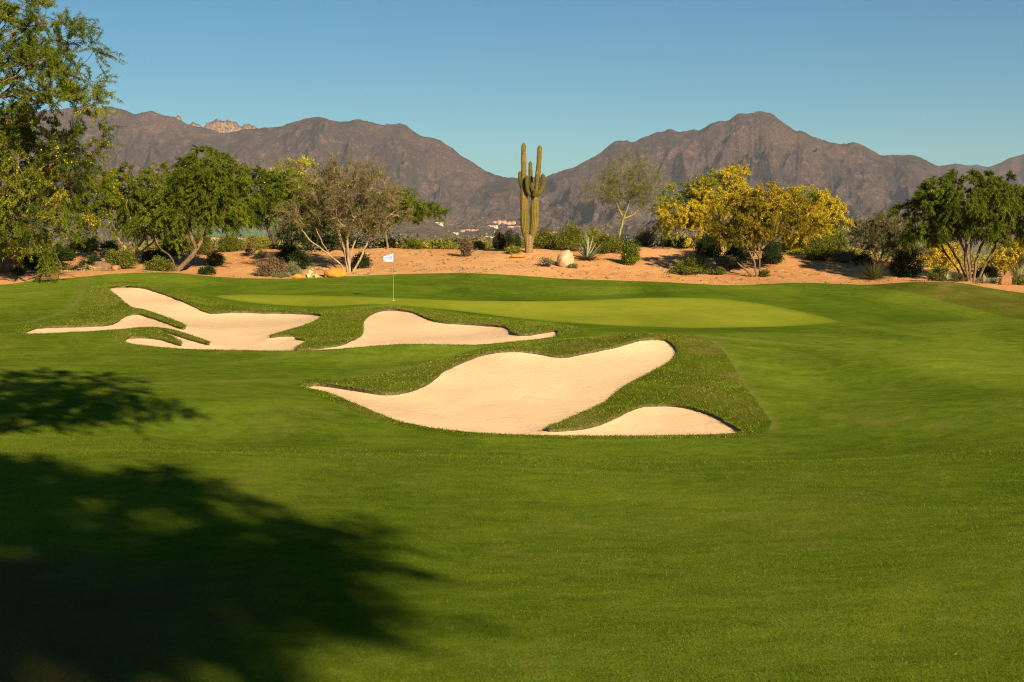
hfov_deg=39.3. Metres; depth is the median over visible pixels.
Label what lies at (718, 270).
shrub
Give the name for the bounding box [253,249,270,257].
shrub
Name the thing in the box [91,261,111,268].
boulder
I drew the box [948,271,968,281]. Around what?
shrub
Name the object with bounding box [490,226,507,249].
shrub
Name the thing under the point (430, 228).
hill
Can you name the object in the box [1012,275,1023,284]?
shrub
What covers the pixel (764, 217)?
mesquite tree
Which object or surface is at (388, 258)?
golf flagstick
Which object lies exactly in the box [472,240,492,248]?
shrub
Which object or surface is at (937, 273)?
shrub
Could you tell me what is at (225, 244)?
shrub
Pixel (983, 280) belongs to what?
desert spoon
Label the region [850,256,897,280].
desert spoon
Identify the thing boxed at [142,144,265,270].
mesquite tree
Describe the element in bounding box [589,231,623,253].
shrub
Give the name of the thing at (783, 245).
palo verde tree
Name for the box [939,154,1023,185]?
mountain
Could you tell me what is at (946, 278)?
desert spoon
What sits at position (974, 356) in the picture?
fairway
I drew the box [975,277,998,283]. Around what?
shrub
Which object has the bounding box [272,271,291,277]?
shrub
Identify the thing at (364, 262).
shrub
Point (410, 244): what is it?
shrub
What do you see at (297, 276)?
boulder
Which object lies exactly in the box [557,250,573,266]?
boulder
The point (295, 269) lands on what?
shrub
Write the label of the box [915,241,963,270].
palo verde tree
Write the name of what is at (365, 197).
ironwood tree
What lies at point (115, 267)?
boulder
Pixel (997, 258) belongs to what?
palo verde tree
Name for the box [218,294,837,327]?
putting green
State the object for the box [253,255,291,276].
shrub
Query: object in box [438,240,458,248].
shrub
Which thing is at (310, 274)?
prickly pear
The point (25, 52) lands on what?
mesquite tree
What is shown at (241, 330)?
sand bunker
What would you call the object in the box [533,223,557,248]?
shrub
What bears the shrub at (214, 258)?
on the desert ground at (652, 258)
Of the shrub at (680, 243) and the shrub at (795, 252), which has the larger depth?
the shrub at (680, 243)
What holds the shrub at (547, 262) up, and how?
on the desert ground at (652, 258)
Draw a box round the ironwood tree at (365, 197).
[270,151,416,271]
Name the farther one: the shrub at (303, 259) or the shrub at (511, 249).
the shrub at (511, 249)
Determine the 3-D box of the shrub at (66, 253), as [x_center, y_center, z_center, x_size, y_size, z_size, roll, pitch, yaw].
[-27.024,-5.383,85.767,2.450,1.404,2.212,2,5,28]
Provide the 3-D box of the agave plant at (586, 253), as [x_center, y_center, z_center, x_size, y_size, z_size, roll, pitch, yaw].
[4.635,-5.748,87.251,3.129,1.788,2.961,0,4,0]
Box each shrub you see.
[0,239,28,257]
[11,265,27,274]
[21,252,71,269]
[23,253,38,267]
[46,239,76,261]
[66,234,101,252]
[69,263,95,269]
[78,254,102,264]
[94,247,109,254]
[99,238,120,251]
[103,247,140,268]
[139,248,168,261]
[141,253,176,271]
[155,233,191,255]
[184,230,213,254]
[197,263,217,274]
[201,249,226,265]
[216,234,244,251]
[240,232,272,249]
[245,241,255,255]
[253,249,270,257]
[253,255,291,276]
[269,240,300,261]
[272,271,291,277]
[285,260,303,274]
[286,247,312,267]
[351,250,372,268]
[379,237,397,247]
[401,237,424,248]
[422,240,440,248]
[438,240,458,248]
[457,235,476,256]
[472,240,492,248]
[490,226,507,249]
[501,229,516,248]
[505,245,522,253]
[513,232,522,247]
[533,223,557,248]
[537,256,554,266]
[545,220,590,250]
[567,263,577,267]
[584,223,604,244]
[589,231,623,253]
[618,239,642,265]
[634,224,657,245]
[656,235,674,246]
[667,254,711,274]
[672,235,689,247]
[690,231,722,257]
[711,266,726,274]
[714,254,743,267]
[719,236,754,260]
[755,238,787,263]
[759,268,771,276]
[785,248,803,254]
[800,231,846,261]
[833,247,858,262]
[851,251,873,265]
[886,245,927,277]
[925,264,950,280]
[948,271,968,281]
[972,262,1000,277]
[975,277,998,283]
[1009,251,1023,276]
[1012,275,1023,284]
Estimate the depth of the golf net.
698.04 m
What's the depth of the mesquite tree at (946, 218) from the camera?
76.61 m
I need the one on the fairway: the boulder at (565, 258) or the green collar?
the green collar
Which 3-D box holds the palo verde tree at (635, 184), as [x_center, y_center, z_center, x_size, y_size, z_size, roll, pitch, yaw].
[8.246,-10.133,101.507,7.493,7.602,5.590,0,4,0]
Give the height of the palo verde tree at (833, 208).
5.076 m
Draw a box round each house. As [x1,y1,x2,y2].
[460,229,478,231]
[493,220,515,224]
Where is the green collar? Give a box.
[178,285,961,332]
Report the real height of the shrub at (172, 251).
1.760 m
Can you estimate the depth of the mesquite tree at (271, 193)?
96.86 m
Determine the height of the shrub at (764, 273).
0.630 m
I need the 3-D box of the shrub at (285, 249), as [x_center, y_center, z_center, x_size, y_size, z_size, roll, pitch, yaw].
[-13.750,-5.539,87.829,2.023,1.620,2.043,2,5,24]
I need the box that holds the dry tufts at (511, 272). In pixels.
[33,249,1010,284]
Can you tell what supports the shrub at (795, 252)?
on the desert ground at (652, 258)
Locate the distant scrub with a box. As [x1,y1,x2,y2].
[27,220,1011,268]
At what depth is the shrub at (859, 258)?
86.59 m
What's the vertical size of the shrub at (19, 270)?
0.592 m
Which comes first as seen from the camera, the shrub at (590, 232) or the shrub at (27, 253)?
the shrub at (27, 253)
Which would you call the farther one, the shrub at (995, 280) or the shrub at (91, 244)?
the shrub at (91, 244)
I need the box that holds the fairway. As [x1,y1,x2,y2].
[0,272,1023,681]
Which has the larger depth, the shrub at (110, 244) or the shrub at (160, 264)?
the shrub at (110, 244)
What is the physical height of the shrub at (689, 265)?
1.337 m
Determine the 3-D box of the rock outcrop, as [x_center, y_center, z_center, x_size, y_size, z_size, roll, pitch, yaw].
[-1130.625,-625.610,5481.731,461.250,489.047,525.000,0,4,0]
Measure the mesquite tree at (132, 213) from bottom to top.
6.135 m
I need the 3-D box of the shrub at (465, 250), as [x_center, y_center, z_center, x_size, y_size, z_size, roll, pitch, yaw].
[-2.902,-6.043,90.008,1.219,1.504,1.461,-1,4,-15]
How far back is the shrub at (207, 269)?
78.34 m
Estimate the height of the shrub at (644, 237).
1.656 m
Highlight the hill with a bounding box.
[288,211,494,244]
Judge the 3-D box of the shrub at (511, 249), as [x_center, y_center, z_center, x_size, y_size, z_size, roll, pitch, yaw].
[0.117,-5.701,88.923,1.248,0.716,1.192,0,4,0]
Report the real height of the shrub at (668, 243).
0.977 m
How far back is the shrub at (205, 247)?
92.61 m
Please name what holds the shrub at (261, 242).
on the desert ground at (652, 258)
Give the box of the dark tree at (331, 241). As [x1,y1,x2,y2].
[276,212,356,251]
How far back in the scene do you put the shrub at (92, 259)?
81.57 m
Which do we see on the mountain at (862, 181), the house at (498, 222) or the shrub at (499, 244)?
the house at (498, 222)
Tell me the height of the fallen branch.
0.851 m
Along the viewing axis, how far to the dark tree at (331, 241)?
93.42 m
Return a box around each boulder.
[0,255,17,272]
[11,254,23,263]
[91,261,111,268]
[111,265,120,269]
[292,274,302,278]
[324,267,346,277]
[510,254,525,257]
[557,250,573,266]
[998,274,1011,285]
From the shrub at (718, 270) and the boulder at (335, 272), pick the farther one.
the shrub at (718, 270)
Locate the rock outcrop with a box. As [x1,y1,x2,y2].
[176,115,255,132]
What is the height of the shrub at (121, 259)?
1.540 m
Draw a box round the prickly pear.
[307,268,328,277]
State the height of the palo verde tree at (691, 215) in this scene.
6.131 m
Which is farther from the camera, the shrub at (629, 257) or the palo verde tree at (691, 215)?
the palo verde tree at (691, 215)
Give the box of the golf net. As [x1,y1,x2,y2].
[209,225,268,244]
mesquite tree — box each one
[0,0,126,170]
[65,160,187,262]
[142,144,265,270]
[212,165,326,248]
[344,185,450,248]
[698,178,832,276]
[887,168,1023,281]
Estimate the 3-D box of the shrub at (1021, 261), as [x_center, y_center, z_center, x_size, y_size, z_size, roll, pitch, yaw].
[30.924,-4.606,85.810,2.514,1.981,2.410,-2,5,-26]
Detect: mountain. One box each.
[0,105,519,242]
[440,111,1023,242]
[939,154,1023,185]
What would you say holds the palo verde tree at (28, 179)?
on the desert ground at (652, 258)
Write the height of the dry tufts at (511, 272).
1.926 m
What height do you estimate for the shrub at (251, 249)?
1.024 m
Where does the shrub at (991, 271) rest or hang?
on the desert ground at (652, 258)
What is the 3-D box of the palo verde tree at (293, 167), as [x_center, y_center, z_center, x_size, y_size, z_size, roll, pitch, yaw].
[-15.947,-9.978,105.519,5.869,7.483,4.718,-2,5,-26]
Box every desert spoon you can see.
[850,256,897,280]
[937,272,956,281]
[976,273,994,283]
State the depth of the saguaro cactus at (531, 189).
88.65 m
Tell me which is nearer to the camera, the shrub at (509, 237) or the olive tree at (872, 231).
the olive tree at (872, 231)
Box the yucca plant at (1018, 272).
[999,257,1023,279]
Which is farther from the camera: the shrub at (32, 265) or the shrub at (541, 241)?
the shrub at (541, 241)
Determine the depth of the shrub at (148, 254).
85.69 m
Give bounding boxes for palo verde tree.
[0,98,126,283]
[263,154,325,244]
[575,145,679,238]
[645,162,776,250]
[777,235,807,252]
[781,184,855,250]
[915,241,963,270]
[982,239,1023,274]
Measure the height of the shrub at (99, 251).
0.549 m
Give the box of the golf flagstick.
[383,253,394,300]
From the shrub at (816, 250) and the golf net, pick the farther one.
the golf net
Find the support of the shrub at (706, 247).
on the desert ground at (652, 258)
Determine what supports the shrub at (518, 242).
on the desert ground at (652, 258)
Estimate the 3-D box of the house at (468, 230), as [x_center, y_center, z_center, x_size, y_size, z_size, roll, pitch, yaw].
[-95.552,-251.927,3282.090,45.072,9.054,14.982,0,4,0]
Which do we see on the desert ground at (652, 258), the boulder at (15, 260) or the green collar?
the boulder at (15, 260)
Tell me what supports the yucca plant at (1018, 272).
on the desert ground at (652, 258)
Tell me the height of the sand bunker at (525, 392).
1.388 m
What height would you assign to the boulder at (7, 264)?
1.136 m
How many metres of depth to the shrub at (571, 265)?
84.02 m
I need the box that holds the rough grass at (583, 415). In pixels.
[14,281,770,439]
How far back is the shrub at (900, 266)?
80.94 m
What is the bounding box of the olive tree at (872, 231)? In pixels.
[842,209,938,265]
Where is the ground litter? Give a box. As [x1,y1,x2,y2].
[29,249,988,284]
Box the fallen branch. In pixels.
[737,262,752,276]
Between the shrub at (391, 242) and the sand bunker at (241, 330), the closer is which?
the sand bunker at (241, 330)
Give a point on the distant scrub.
(375, 243)
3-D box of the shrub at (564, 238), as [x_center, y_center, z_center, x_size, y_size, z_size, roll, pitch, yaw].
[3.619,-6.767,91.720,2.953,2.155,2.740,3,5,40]
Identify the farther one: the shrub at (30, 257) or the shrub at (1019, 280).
the shrub at (30, 257)
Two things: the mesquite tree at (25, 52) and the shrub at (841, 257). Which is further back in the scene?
the shrub at (841, 257)
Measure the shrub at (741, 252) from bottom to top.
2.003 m
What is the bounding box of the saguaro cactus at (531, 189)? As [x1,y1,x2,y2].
[518,143,545,252]
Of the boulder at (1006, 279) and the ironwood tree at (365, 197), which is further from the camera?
the ironwood tree at (365, 197)
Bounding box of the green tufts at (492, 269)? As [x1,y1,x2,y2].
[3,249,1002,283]
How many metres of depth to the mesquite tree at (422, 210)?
94.31 m
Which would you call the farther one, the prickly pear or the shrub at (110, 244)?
the shrub at (110, 244)
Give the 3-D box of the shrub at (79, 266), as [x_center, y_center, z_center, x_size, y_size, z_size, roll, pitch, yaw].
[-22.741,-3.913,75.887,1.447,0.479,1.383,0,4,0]
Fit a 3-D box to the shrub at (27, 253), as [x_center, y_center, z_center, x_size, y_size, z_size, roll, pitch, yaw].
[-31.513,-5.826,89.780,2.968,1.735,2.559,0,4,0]
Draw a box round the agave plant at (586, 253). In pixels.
[570,235,608,260]
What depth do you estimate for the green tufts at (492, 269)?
82.46 m
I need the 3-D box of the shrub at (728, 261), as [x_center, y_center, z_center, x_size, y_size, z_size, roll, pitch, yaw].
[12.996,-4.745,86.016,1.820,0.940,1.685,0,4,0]
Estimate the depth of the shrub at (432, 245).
98.16 m
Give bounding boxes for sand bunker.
[26,286,558,350]
[306,337,743,435]
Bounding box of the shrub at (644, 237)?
[634,224,657,245]
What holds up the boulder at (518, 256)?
on the desert ground at (652, 258)
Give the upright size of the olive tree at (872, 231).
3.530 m
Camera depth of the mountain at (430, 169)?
4934.11 m
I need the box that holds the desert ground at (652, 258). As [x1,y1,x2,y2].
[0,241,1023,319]

